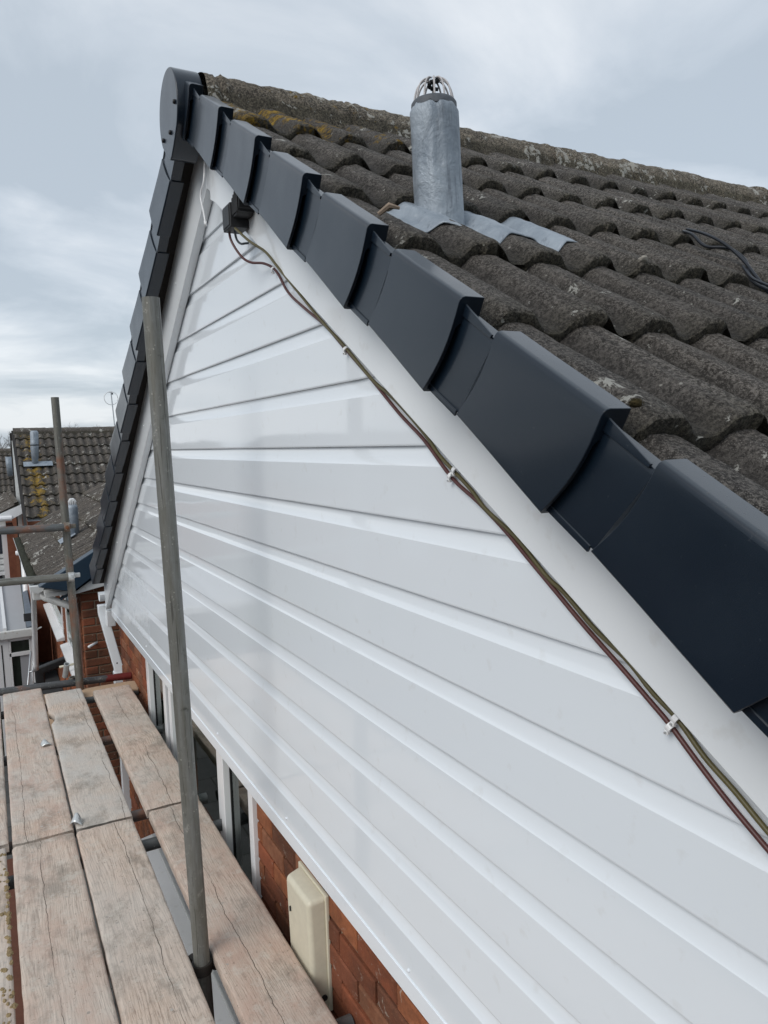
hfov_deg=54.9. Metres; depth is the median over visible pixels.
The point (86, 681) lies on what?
ledger tube
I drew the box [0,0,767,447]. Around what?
sky
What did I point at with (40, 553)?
neighbour house
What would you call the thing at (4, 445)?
bare tree
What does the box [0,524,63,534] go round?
guard rail
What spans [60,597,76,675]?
window
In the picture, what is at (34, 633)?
downpipe
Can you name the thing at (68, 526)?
scaffold coupler
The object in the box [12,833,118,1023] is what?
scaffold board
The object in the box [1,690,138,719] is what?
cross tube
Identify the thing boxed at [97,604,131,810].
downpipe
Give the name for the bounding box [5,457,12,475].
vent pipe
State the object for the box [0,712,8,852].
scaffold board
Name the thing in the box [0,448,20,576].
row house
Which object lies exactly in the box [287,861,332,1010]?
alarm box
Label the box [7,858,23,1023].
brick wall
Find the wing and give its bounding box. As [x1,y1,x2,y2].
[0,489,28,622]
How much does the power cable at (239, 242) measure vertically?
0.040 m
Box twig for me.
[377,202,399,215]
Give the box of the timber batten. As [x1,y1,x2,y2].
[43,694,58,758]
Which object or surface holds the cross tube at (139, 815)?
attached to the gable house at (451, 765)
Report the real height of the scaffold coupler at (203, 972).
0.061 m
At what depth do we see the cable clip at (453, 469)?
1.32 m
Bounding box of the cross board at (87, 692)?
[82,681,138,696]
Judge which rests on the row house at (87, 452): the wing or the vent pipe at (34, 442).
the vent pipe at (34, 442)
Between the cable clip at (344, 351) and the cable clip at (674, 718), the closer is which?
the cable clip at (674, 718)
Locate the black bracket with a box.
[35,656,65,683]
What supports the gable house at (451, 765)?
on the ground
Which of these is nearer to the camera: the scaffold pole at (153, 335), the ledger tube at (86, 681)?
the scaffold pole at (153, 335)
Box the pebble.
[638,255,647,261]
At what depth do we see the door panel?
9.58 m
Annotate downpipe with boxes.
[29,584,41,670]
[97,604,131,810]
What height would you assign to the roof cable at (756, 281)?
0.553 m
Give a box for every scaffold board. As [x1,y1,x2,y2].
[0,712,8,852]
[0,848,15,1023]
[3,688,73,847]
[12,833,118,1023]
[44,688,132,832]
[76,819,215,1023]
[93,685,198,817]
[149,799,337,1023]
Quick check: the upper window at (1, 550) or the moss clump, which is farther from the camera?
the upper window at (1, 550)
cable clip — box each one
[342,346,347,354]
[447,472,451,481]
[450,466,455,475]
[663,722,675,734]
[669,714,678,726]
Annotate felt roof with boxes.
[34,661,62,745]
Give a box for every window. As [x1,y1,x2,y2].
[0,535,2,553]
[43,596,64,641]
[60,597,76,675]
[141,659,261,1023]
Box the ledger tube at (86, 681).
[0,672,131,695]
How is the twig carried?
on the gable house at (451, 765)
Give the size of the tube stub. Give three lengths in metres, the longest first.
0.106 x 0.036 x 0.036 m
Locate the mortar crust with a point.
(9, 977)
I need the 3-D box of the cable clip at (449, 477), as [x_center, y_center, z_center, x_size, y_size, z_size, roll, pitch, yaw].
[0.120,-0.063,1.338,0.010,0.019,0.015,-5,6,-28]
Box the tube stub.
[62,662,69,677]
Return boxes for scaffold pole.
[51,397,108,978]
[142,296,214,1020]
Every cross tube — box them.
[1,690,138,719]
[3,725,162,765]
[6,792,207,854]
[8,819,222,889]
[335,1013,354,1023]
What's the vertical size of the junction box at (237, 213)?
0.100 m
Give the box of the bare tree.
[0,440,9,448]
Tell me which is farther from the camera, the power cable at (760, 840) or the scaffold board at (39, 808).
the scaffold board at (39, 808)
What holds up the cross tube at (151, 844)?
attached to the gable house at (451, 765)
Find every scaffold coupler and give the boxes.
[63,522,75,531]
[68,572,79,581]
[188,948,215,978]
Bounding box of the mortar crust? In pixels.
[0,853,18,1023]
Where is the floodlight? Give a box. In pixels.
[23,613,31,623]
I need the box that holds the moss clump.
[627,398,644,406]
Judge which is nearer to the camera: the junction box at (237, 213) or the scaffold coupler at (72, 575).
the junction box at (237, 213)
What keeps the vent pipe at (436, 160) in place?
on the gable house at (451, 765)
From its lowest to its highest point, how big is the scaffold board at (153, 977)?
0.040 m
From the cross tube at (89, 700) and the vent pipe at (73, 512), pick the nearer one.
the cross tube at (89, 700)
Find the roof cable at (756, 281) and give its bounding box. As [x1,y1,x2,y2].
[682,228,767,293]
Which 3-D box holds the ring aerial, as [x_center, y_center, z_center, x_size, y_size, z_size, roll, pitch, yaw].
[-6.926,-2.399,18.851,0.347,1.344,0.034,-5,6,-28]
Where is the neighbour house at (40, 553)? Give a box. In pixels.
[13,479,121,788]
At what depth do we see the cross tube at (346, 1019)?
2.05 m
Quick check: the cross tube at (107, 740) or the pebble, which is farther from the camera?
the cross tube at (107, 740)
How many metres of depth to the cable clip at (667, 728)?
0.94 m
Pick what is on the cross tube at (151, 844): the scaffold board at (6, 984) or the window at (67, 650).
the scaffold board at (6, 984)
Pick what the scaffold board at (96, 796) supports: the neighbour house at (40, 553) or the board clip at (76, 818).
the board clip at (76, 818)
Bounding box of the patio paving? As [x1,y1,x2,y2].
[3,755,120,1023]
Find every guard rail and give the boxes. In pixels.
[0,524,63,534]
[0,573,68,585]
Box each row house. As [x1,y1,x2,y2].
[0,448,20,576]
[10,426,114,657]
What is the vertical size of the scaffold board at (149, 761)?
0.040 m
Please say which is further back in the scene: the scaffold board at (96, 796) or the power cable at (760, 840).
the scaffold board at (96, 796)
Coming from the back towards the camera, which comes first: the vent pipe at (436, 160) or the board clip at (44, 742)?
the board clip at (44, 742)
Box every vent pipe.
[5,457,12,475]
[23,431,52,466]
[58,498,78,543]
[386,75,576,251]
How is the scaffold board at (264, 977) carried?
on the cross tube at (151, 844)
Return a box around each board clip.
[40,739,51,746]
[69,813,83,824]
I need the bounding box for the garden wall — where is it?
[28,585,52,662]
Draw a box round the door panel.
[20,654,31,684]
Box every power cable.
[228,232,767,853]
[234,227,767,835]
[234,230,248,244]
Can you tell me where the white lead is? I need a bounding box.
[200,161,206,225]
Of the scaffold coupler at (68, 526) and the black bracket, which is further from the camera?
the black bracket
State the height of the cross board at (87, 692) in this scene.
0.039 m
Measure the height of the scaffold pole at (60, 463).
4.236 m
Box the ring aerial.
[104,391,117,425]
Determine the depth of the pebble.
1.64 m
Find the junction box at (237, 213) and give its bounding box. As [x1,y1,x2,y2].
[222,192,253,233]
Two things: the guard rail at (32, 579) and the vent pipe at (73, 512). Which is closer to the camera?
the guard rail at (32, 579)
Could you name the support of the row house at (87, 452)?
on the ground
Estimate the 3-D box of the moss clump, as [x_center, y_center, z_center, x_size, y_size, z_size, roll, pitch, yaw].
[0.311,-0.135,0.916,0.021,0.010,0.022,2,-25,31]
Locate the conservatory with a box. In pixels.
[0,585,35,755]
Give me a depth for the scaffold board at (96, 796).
3.65 m
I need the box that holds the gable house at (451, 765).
[89,67,767,1023]

